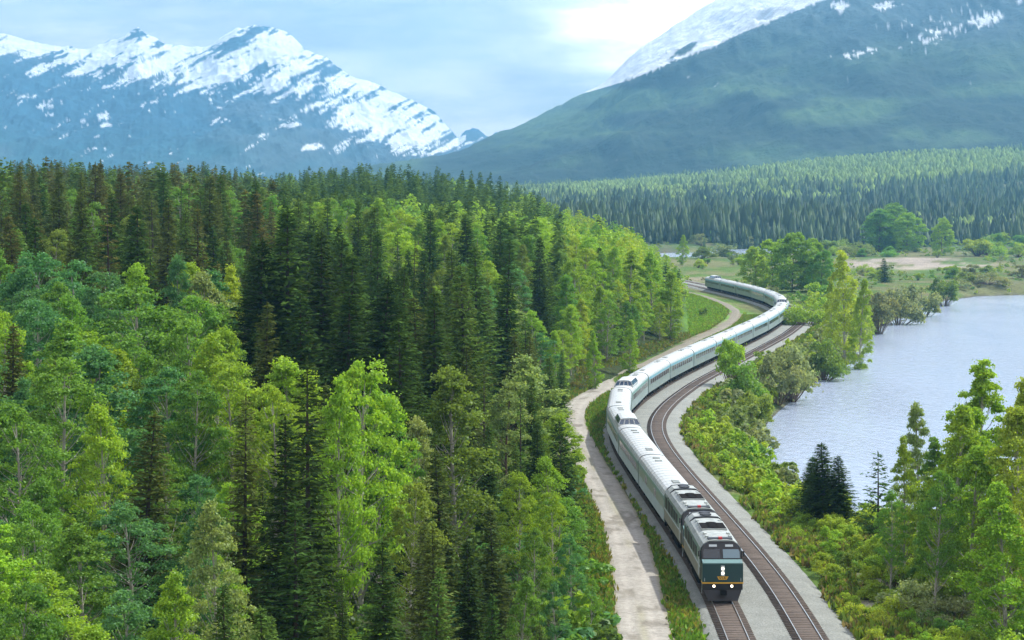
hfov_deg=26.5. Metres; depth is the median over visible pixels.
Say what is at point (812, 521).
shrub
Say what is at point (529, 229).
aspen tree
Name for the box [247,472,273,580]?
spruce tree
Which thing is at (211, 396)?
aspen tree
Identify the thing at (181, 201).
pine tree
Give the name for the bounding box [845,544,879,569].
shrub
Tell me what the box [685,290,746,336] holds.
clearing grass
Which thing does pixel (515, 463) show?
spruce tree
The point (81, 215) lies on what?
spruce tree
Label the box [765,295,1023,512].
lake
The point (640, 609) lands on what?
road
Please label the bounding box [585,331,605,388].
poplar tree
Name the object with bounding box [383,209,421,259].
aspen tree
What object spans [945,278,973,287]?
shrub
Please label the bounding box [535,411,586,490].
aspen tree
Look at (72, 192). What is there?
aspen tree
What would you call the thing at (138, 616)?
aspen tree
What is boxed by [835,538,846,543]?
shrub
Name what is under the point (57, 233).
aspen tree
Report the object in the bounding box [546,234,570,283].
aspen tree
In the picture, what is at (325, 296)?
spruce tree
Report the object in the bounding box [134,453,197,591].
aspen tree
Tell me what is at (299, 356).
spruce tree
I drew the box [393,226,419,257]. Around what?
aspen tree
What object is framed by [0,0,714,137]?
sky
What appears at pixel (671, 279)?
poplar tree
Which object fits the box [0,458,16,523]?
aspen tree
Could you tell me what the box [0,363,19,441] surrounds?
aspen tree
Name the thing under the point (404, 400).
spruce tree
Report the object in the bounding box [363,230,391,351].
spruce tree
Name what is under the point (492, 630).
spruce tree
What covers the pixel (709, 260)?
shrub
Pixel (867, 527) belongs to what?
pine tree
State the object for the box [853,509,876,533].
shrub
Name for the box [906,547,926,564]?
shrub
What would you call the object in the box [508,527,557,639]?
aspen tree
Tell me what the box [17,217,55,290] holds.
spruce tree
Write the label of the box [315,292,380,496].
spruce tree
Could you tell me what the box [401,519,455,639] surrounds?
spruce tree
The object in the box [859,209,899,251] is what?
poplar tree
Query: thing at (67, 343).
aspen tree
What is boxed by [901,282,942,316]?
shrub
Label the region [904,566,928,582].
shrub
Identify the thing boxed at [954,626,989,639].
shrub
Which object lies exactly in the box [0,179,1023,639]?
ground
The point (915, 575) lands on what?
shrub
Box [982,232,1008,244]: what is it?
shrub
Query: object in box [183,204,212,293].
spruce tree
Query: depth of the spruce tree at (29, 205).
342.29 m
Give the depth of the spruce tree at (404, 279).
227.02 m
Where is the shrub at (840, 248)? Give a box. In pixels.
[815,242,850,252]
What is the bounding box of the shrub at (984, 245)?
[961,237,993,255]
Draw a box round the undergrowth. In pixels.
[0,414,622,639]
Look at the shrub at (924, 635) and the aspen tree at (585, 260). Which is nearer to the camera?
the shrub at (924, 635)
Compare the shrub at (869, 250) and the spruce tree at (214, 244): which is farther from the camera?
the shrub at (869, 250)
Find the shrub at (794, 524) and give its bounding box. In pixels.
[789,523,804,530]
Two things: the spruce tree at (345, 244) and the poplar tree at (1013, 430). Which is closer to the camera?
the poplar tree at (1013, 430)
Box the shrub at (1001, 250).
[971,234,1007,255]
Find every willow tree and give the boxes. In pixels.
[474,381,535,490]
[479,352,575,486]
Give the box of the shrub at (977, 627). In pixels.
[952,614,987,631]
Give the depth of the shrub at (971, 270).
843.00 m
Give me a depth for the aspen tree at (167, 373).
173.05 m
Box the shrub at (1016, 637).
[995,614,1023,639]
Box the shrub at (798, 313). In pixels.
[782,298,836,325]
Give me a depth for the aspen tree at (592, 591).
147.15 m
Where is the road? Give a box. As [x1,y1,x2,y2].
[565,292,739,639]
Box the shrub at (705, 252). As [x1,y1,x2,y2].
[691,246,716,258]
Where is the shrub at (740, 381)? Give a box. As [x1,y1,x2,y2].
[715,359,774,404]
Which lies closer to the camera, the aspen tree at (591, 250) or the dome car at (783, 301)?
the aspen tree at (591, 250)
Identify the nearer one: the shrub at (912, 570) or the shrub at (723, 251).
the shrub at (912, 570)
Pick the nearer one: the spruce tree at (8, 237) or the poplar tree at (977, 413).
the poplar tree at (977, 413)
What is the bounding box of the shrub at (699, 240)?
[692,233,706,245]
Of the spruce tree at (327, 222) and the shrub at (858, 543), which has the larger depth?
the spruce tree at (327, 222)
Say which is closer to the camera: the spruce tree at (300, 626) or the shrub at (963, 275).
the spruce tree at (300, 626)
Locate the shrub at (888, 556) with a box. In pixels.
[874,550,898,564]
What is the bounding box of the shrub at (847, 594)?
[840,592,850,600]
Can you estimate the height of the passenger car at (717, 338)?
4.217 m
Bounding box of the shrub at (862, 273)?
[857,268,864,275]
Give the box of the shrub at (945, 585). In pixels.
[924,581,948,597]
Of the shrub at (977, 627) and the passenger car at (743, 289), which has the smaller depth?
the shrub at (977, 627)
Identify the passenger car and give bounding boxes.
[606,388,631,429]
[619,428,665,487]
[633,360,669,397]
[657,349,693,383]
[681,339,715,370]
[706,331,735,359]
[720,279,740,295]
[725,323,752,344]
[736,283,754,299]
[743,316,767,341]
[751,286,768,303]
[757,310,778,333]
[764,290,780,306]
[768,304,786,325]
[773,295,784,306]
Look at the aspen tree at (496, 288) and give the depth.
326.47 m
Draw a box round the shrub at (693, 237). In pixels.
[688,234,708,244]
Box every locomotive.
[664,484,714,562]
[684,511,743,600]
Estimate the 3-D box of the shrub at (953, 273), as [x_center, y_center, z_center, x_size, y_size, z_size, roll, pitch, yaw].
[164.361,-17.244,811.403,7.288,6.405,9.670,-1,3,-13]
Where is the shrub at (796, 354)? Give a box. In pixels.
[756,340,823,401]
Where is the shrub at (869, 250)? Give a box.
[848,241,877,256]
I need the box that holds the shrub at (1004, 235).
[987,232,1013,243]
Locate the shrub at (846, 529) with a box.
[836,523,862,540]
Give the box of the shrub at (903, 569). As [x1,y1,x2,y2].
[882,561,918,584]
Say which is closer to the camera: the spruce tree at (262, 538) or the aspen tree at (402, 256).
the spruce tree at (262, 538)
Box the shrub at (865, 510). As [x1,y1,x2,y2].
[852,498,916,525]
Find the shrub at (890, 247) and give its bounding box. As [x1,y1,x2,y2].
[883,246,896,252]
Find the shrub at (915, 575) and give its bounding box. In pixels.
[907,568,933,590]
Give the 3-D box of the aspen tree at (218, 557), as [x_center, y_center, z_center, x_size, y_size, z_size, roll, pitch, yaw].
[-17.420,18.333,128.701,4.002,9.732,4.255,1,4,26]
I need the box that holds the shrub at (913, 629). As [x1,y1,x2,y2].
[901,619,921,636]
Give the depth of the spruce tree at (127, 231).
298.93 m
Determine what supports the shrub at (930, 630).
on the ground at (912, 263)
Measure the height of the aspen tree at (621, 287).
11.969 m
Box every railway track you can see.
[609,283,787,639]
[647,277,828,639]
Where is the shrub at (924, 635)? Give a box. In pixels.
[907,631,934,639]
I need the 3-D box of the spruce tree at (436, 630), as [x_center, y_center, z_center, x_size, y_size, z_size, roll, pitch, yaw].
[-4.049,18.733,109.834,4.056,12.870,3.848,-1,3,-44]
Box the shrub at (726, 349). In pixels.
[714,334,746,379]
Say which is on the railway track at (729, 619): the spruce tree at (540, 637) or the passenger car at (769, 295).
the passenger car at (769, 295)
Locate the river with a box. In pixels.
[656,249,810,257]
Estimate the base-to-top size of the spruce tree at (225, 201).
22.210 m
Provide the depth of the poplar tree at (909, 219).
1240.71 m
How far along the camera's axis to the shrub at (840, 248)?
1217.03 m
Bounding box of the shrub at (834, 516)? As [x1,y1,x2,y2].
[826,513,856,527]
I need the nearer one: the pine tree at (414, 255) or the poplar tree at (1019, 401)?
the poplar tree at (1019, 401)
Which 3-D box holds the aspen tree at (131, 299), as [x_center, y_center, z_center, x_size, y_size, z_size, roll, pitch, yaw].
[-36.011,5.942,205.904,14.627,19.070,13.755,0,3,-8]
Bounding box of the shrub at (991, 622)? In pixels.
[979,611,1009,632]
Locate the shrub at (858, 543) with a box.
[849,540,865,551]
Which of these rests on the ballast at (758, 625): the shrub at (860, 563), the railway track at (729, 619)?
the railway track at (729, 619)
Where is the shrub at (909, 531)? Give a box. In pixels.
[885,522,916,535]
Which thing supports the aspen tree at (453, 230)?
on the ground at (912, 263)
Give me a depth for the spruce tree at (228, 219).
367.22 m
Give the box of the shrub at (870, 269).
[854,261,874,272]
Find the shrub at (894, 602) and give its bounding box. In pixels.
[877,596,904,612]
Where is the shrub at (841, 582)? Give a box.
[837,580,848,588]
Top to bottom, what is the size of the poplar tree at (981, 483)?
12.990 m
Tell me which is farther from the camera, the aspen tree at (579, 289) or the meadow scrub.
the meadow scrub
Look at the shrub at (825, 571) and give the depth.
177.97 m
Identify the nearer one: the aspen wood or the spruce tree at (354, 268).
the spruce tree at (354, 268)
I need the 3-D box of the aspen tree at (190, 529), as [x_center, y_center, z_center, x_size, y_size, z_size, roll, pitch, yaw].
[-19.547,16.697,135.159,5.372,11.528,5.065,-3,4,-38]
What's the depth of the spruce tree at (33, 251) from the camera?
238.62 m
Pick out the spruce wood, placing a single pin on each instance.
(391, 183)
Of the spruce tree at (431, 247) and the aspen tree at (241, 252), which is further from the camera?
the spruce tree at (431, 247)
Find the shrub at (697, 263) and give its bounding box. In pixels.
[693,258,707,267]
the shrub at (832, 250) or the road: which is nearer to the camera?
the road
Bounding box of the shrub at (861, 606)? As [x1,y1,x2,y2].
[836,601,865,620]
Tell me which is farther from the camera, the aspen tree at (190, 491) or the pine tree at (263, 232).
the pine tree at (263, 232)
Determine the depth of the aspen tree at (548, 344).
311.02 m
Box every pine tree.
[0,193,6,252]
[0,230,7,282]
[37,221,45,251]
[82,170,89,209]
[93,206,120,309]
[144,194,163,269]
[144,223,155,298]
[154,236,165,308]
[173,182,188,250]
[178,179,194,242]
[198,232,208,271]
[213,261,223,281]
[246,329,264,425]
[259,219,267,255]
[344,270,363,357]
[359,226,384,292]
[389,232,402,281]
[407,241,420,292]
[411,269,421,315]
[448,287,496,418]
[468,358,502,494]
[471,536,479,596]
[508,386,530,490]
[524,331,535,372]
[533,332,544,398]
[847,451,907,542]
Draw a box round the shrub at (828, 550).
[823,542,840,555]
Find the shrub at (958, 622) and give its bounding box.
[952,617,973,638]
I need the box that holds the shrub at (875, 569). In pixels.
[861,564,881,579]
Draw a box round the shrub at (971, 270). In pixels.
[959,262,986,275]
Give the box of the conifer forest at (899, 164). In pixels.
[428,145,1023,224]
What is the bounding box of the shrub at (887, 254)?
[879,249,899,256]
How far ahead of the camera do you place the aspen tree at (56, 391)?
157.68 m
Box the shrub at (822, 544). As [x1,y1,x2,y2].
[818,540,832,549]
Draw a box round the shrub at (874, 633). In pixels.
[860,628,890,639]
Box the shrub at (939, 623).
[932,617,953,629]
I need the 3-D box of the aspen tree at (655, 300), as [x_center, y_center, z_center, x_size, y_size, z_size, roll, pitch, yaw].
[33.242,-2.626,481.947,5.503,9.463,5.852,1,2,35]
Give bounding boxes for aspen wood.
[3,169,689,324]
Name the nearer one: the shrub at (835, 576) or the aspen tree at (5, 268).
the shrub at (835, 576)
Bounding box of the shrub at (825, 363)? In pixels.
[805,335,853,381]
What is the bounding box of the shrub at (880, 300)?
[861,290,901,333]
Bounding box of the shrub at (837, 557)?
[832,549,859,565]
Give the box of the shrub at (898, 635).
[895,633,906,639]
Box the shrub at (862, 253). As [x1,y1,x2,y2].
[857,248,867,256]
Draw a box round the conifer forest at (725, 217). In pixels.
[263,142,1023,248]
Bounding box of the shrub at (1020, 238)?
[1008,233,1023,247]
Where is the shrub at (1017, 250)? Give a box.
[1006,242,1023,256]
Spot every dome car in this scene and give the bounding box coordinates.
[607,406,641,457]
[613,373,647,411]
[705,275,723,291]
[776,298,788,318]
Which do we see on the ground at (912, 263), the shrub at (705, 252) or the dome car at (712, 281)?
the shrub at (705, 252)
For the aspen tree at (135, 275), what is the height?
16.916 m
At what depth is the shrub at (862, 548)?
185.45 m
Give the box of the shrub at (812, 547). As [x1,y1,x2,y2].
[805,545,818,552]
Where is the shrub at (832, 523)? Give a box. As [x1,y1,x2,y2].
[815,514,845,530]
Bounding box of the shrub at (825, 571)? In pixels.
[816,562,845,579]
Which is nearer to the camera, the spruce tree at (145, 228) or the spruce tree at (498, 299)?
the spruce tree at (498, 299)
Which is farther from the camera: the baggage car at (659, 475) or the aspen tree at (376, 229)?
the aspen tree at (376, 229)
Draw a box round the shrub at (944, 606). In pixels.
[901,588,1009,625]
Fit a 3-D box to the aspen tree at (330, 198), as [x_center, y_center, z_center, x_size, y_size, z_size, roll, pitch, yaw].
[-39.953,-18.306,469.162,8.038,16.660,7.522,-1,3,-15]
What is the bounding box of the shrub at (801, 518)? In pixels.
[787,511,815,527]
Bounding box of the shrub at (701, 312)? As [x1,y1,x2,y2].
[698,306,708,314]
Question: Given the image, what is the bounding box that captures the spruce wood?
[0,156,686,351]
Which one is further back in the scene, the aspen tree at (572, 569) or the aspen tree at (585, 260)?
the aspen tree at (585, 260)
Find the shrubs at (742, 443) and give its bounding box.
[685,281,887,517]
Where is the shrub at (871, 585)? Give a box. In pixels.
[856,579,883,600]
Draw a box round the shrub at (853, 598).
[846,595,863,604]
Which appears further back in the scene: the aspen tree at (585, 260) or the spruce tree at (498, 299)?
the aspen tree at (585, 260)
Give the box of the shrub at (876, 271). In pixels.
[869,270,881,275]
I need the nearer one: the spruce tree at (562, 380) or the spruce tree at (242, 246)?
the spruce tree at (562, 380)
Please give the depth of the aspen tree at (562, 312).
370.53 m
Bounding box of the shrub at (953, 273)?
[943,267,961,279]
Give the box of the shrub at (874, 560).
[863,555,890,576]
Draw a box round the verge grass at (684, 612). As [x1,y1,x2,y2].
[556,314,760,639]
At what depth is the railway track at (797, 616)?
197.10 m
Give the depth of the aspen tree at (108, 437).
149.99 m
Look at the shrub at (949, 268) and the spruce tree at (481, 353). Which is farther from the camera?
the shrub at (949, 268)
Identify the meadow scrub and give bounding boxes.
[646,242,1023,310]
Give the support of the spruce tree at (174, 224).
on the ground at (912, 263)
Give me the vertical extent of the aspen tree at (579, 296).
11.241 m
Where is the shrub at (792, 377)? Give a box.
[758,350,803,405]
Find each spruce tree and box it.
[0,197,7,258]
[0,214,24,300]
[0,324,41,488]
[1,174,48,286]
[2,163,33,243]
[4,219,13,257]
[10,193,26,232]
[10,201,37,265]
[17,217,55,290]
[25,164,47,248]
[25,185,35,221]
[27,204,39,245]
[27,245,42,290]
[34,175,52,245]
[35,239,57,302]
[39,189,57,253]
[44,170,76,277]
[49,360,81,496]
[62,193,106,307]
[63,239,73,280]
[69,200,80,247]
[71,171,89,214]
[76,227,100,324]
[80,252,100,317]
[85,161,109,218]
[85,162,108,227]
[93,194,129,292]
[97,411,186,639]
[98,244,123,317]
[109,204,164,326]
[110,171,132,236]
[110,505,140,616]
[116,214,149,280]
[117,191,132,237]
[126,211,153,280]
[129,194,136,210]
[139,220,157,277]
[140,189,163,263]
[150,197,184,328]
[152,204,165,260]
[153,171,177,264]
[153,205,180,301]
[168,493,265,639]
[174,205,196,263]
[179,211,195,247]
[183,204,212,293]
[186,187,208,255]
[194,177,211,231]
[195,175,226,270]
[205,225,222,280]
[207,173,237,252]
[208,585,240,639]
[212,192,224,257]
[217,187,240,264]
[218,248,228,300]
[219,236,238,311]
[221,226,238,306]
[221,393,273,638]
[222,192,238,246]
[224,228,232,243]
[225,237,296,398]
[234,180,272,282]
[234,240,265,333]
[234,301,284,512]
[236,251,250,321]
[238,205,319,419]
[238,216,255,279]
[238,223,247,279]
[238,230,246,277]
[239,191,273,332]
[241,416,334,639]
[243,229,263,315]
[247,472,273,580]
[247,605,276,639]
[256,291,349,519]
[257,355,364,639]
[262,234,297,340]
[263,614,278,639]
[265,496,325,639]
[266,202,277,252]
[276,231,355,450]
[277,198,298,271]
[279,198,293,245]
[290,198,309,268]
[290,228,320,305]
[298,219,329,281]
[299,193,315,256]
[311,259,339,360]
[312,382,349,556]
[313,250,379,414]
[314,222,327,251]
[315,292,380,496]
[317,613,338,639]
[318,468,371,606]
[319,223,331,267]
[320,198,336,256]
[326,236,363,343]
[327,225,363,315]
[332,275,444,457]
[333,578,352,639]
[346,264,370,330]
[348,200,369,292]
[353,538,410,639]
[354,204,394,294]
[355,357,440,569]
[359,305,377,351]
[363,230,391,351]
[363,318,431,513]
[364,317,463,583]
[374,245,388,278]
[388,295,438,443]
[390,260,405,292]
[394,268,423,376]
[397,266,413,333]
[400,249,414,284]
[400,261,423,351]
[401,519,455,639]
[402,345,448,498]
[403,449,471,624]
[405,297,446,451]
[405,526,461,639]
[410,282,419,317]
[415,208,444,320]
[415,251,437,332]
[415,290,476,500]
[416,516,454,638]
[417,306,427,358]
[420,565,452,639]
[421,290,447,367]
[423,272,438,336]
[423,291,447,391]
[437,247,461,326]
[440,262,509,484]
[442,279,454,360]
[444,283,478,451]
[444,284,496,422]
[447,342,482,501]
[447,421,471,525]
[450,539,497,639]
[454,216,485,281]
[462,244,508,430]
[462,425,509,547]
[472,321,494,419]
[474,508,525,639]
[478,287,502,391]
[478,593,503,639]
[485,239,525,427]
[488,219,514,290]
[491,297,513,380]
[498,332,530,457]
[501,363,547,444]
[503,442,527,532]
[508,382,549,488]
[515,318,543,406]
[521,338,543,418]
[522,238,559,363]
[522,327,537,363]
[522,421,547,525]
[534,623,545,639]
[538,355,570,453]
[540,287,552,361]
[541,419,598,558]
[551,350,574,421]
[587,246,614,323]
[786,442,857,520]
[790,457,817,515]
[813,455,865,524]
[875,258,893,282]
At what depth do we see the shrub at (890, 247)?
1177.01 m
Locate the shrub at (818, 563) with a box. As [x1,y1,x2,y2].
[811,560,830,576]
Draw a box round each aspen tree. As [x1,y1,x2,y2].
[0,244,14,301]
[0,248,87,350]
[0,264,45,347]
[0,298,62,410]
[0,311,36,436]
[0,323,23,396]
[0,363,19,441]
[0,377,60,496]
[0,397,76,581]
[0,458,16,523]
[0,496,73,632]
[0,519,29,626]
[0,519,72,634]
[0,521,48,639]
[0,579,66,639]
[1,229,27,283]
[1,288,56,376]
[1,299,69,454]
[1,314,91,496]
[1,357,125,555]
[5,569,90,639]
[7,309,54,411]
[14,454,76,518]
[21,475,72,584]
[32,328,134,429]
[32,518,150,639]
[39,228,75,277]
[39,281,85,345]
[42,193,52,234]
[42,259,119,343]
[44,304,102,365]
[47,189,79,234]
[48,342,161,558]
[50,292,89,387]
[57,370,139,503]
[60,400,145,613]
[63,196,79,223]
[67,347,170,492]
[68,212,96,249]
[70,201,121,253]
[70,282,195,418]
[70,497,185,637]
[71,623,113,639]
[76,218,123,270]
[79,269,138,346]
[81,288,152,377]
[83,175,114,213]
[96,233,124,278]
[99,589,169,639]
[101,329,159,460]
[110,482,159,568]
[116,215,149,248]
[116,469,157,506]
[121,247,158,298]
[122,262,151,346]
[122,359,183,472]
[124,365,215,513]
[129,301,155,378]
[131,305,199,410]
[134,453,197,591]
[138,569,207,639]
[139,316,233,513]
[142,336,201,442]
[149,369,236,532]
[152,291,235,409]
[157,548,228,639]
[158,253,192,333]
[164,259,216,327]
[165,473,242,562]
[168,186,194,238]
[170,327,267,512]
[175,182,202,239]
[176,500,252,637]
[181,241,224,280]
[182,270,247,344]
[183,269,241,343]
[188,330,253,472]
[189,358,278,518]
[194,552,251,633]
[198,299,243,392]
[208,325,254,479]
[214,478,269,579]
[215,240,247,312]
[216,263,244,332]
[221,190,243,237]
[223,246,247,307]
[228,208,242,246]
[239,379,311,544]
[249,186,269,220]
[254,355,314,503]
[259,194,279,229]
[273,205,293,232]
[277,370,325,526]
[294,354,420,628]
[301,203,316,221]
[303,202,320,222]
[303,375,381,616]
[312,202,337,225]
[312,205,336,228]
[318,197,337,217]
[329,199,345,227]
[329,232,353,264]
[332,199,361,235]
[338,209,351,232]
[340,214,361,242]
[341,390,428,600]
[346,220,367,248]
[349,236,392,279]
[360,209,381,231]
[362,292,374,327]
[368,220,383,238]
[369,198,390,241]
[377,480,451,638]
[380,239,396,271]
[381,231,423,296]
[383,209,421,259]
[387,229,413,270]
[387,244,422,277]
[387,285,424,356]
[388,210,401,231]
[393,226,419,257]
[401,415,448,567]
[404,221,432,259]
[413,246,437,287]
[415,267,453,311]
[421,286,444,319]
[421,364,505,563]
[431,242,450,277]
[433,218,453,240]
[433,234,455,282]
[436,222,463,260]
[441,263,493,295]
[451,227,463,262]
[453,234,490,271]
[458,229,492,267]
[471,222,494,245]
[476,260,498,280]
[476,272,494,308]
[477,286,509,331]
[486,274,522,339]
[490,240,498,269]
[492,229,520,258]
[492,470,545,604]
[497,264,538,330]
[502,576,546,639]
[503,295,532,340]
[506,218,521,249]
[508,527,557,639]
[514,234,546,298]
[515,243,533,324]
[517,217,553,271]
[517,262,553,312]
[517,495,592,593]
[520,310,549,360]
[525,455,581,560]
[526,223,546,278]
[527,489,568,594]
[531,332,566,401]
[532,582,573,639]
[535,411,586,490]
[542,333,567,379]
[544,329,576,371]
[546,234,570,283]
[548,246,577,273]
[549,274,581,341]
[551,532,587,611]
[552,256,599,320]
[553,249,573,295]
[553,304,587,364]
[557,274,594,324]
[558,304,584,374]
[562,294,598,348]
[566,247,611,323]
[569,237,587,267]
[572,248,611,291]
[577,235,603,267]
[578,253,591,291]
[579,578,603,630]
[585,259,614,337]
[591,299,622,360]
[592,251,622,333]
[604,250,624,292]
[605,247,625,326]
[605,280,628,335]
[620,300,634,353]
[621,304,644,339]
[633,298,654,339]
[633,302,649,343]
[651,302,669,339]
[652,288,669,318]
[872,487,911,588]
[884,435,918,564]
[901,401,931,532]
[911,470,967,603]
[994,452,1023,610]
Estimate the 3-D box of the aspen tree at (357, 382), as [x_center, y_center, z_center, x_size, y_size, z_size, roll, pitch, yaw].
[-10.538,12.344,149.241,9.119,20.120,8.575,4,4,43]
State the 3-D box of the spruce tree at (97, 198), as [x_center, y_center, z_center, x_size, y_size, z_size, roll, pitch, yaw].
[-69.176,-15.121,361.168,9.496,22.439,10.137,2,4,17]
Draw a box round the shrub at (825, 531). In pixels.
[815,524,843,541]
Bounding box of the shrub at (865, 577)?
[853,567,880,584]
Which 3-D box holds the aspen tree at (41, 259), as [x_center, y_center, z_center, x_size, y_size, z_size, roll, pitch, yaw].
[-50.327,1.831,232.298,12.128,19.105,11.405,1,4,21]
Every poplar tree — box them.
[545,330,570,388]
[568,298,592,364]
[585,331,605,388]
[588,285,617,354]
[616,250,651,319]
[618,319,639,372]
[631,252,670,334]
[657,271,685,338]
[675,235,689,264]
[735,246,771,288]
[750,238,792,289]
[767,232,815,291]
[790,238,829,289]
[805,249,838,292]
[821,248,870,365]
[821,281,842,348]
[846,278,875,368]
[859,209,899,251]
[867,202,921,250]
[890,211,928,251]
[907,404,985,571]
[908,434,961,565]
[920,445,1006,606]
[926,357,1020,554]
[929,217,957,254]
[933,406,1007,574]
[949,480,1023,639]
[967,405,1023,610]
[996,376,1023,540]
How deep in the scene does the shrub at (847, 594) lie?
167.07 m
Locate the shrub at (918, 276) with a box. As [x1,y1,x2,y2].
[913,273,922,279]
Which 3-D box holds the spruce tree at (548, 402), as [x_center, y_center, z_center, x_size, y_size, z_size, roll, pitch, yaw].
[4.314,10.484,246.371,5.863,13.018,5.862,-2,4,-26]
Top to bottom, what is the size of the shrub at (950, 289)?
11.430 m
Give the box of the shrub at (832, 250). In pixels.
[830,247,838,255]
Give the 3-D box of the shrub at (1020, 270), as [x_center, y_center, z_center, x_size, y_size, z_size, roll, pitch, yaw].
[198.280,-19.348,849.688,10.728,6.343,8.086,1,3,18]
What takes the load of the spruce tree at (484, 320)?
on the ground at (912, 263)
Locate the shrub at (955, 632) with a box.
[933,625,965,639]
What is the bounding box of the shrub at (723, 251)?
[703,243,743,257]
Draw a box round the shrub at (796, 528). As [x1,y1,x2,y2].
[781,520,808,536]
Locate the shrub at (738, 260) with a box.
[733,257,742,264]
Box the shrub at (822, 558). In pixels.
[809,551,833,568]
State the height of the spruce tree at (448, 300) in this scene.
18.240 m
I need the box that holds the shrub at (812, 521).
[803,512,833,533]
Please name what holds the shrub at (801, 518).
on the ground at (912, 263)
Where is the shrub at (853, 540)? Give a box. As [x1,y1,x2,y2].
[843,535,861,546]
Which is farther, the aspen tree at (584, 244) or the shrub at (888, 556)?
the aspen tree at (584, 244)
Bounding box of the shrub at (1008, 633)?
[988,618,1023,639]
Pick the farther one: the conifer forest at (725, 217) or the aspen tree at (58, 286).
the conifer forest at (725, 217)
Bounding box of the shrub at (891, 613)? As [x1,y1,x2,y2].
[863,602,896,618]
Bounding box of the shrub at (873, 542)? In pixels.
[863,533,893,554]
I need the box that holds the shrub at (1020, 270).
[1007,264,1023,277]
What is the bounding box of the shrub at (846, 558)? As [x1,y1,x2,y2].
[836,550,859,574]
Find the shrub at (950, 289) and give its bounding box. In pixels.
[925,276,963,305]
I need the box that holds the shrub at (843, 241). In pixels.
[829,237,857,247]
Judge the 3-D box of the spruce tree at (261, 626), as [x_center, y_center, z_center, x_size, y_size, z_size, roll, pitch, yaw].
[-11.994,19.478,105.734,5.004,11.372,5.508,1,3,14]
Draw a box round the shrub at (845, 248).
[843,245,855,254]
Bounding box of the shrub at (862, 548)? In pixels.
[853,544,880,558]
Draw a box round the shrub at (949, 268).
[943,265,960,274]
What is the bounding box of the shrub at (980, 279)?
[967,271,1012,284]
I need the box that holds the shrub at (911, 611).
[897,606,917,618]
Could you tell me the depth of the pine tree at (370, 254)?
303.89 m
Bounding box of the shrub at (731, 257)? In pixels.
[727,255,735,261]
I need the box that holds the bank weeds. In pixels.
[678,319,1019,639]
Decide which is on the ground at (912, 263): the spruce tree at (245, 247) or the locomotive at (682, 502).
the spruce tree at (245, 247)
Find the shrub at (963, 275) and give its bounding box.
[953,271,976,282]
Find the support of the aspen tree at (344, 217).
on the ground at (912, 263)
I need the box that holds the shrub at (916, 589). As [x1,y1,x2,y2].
[874,567,960,613]
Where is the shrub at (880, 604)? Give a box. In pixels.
[872,576,920,609]
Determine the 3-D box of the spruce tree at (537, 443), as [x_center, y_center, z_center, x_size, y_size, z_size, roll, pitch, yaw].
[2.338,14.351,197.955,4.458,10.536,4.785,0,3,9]
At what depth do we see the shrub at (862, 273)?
885.15 m
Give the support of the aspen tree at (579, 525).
on the ground at (912, 263)
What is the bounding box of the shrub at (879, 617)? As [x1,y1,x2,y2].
[858,602,896,624]
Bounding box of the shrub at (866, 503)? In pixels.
[855,499,876,520]
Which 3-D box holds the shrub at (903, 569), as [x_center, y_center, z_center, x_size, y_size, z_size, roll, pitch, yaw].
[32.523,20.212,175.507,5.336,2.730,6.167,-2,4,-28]
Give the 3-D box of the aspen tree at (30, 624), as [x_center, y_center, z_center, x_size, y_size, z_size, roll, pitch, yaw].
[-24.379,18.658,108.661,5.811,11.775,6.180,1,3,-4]
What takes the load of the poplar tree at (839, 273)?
on the ground at (912, 263)
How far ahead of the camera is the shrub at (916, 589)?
164.03 m
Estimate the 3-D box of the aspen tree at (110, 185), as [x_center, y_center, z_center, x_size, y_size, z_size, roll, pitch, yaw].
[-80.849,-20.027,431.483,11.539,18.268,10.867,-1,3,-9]
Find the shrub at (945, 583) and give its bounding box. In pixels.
[930,581,955,587]
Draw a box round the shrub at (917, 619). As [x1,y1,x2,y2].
[912,604,951,626]
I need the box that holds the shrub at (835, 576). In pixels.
[830,572,847,581]
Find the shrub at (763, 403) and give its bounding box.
[735,388,774,426]
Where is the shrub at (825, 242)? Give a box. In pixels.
[820,239,838,248]
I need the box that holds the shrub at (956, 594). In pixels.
[936,584,959,600]
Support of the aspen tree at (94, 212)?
on the ground at (912, 263)
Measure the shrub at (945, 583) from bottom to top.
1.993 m
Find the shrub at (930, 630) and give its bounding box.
[926,628,943,637]
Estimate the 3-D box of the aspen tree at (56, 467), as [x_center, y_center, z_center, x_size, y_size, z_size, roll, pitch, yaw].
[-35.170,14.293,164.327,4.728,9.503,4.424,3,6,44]
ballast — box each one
[603,282,788,639]
[638,280,854,639]
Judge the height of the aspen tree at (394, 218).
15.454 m
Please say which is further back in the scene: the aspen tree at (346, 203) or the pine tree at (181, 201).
the aspen tree at (346, 203)
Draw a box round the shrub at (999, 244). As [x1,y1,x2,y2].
[994,241,1005,251]
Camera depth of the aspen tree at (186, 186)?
417.11 m
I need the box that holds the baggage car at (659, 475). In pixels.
[639,455,687,527]
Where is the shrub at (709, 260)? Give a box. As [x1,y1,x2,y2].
[703,258,711,263]
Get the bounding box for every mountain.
[0,25,497,181]
[324,0,1023,184]
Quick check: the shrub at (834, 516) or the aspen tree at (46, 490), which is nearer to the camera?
the aspen tree at (46, 490)
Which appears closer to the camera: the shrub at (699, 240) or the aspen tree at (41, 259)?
the aspen tree at (41, 259)
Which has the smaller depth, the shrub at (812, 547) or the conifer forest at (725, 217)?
the shrub at (812, 547)
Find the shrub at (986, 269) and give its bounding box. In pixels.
[978,265,995,273]
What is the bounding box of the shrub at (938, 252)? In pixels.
[933,250,942,257]
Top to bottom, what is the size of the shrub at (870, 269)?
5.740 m
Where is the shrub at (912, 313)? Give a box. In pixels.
[881,284,929,324]

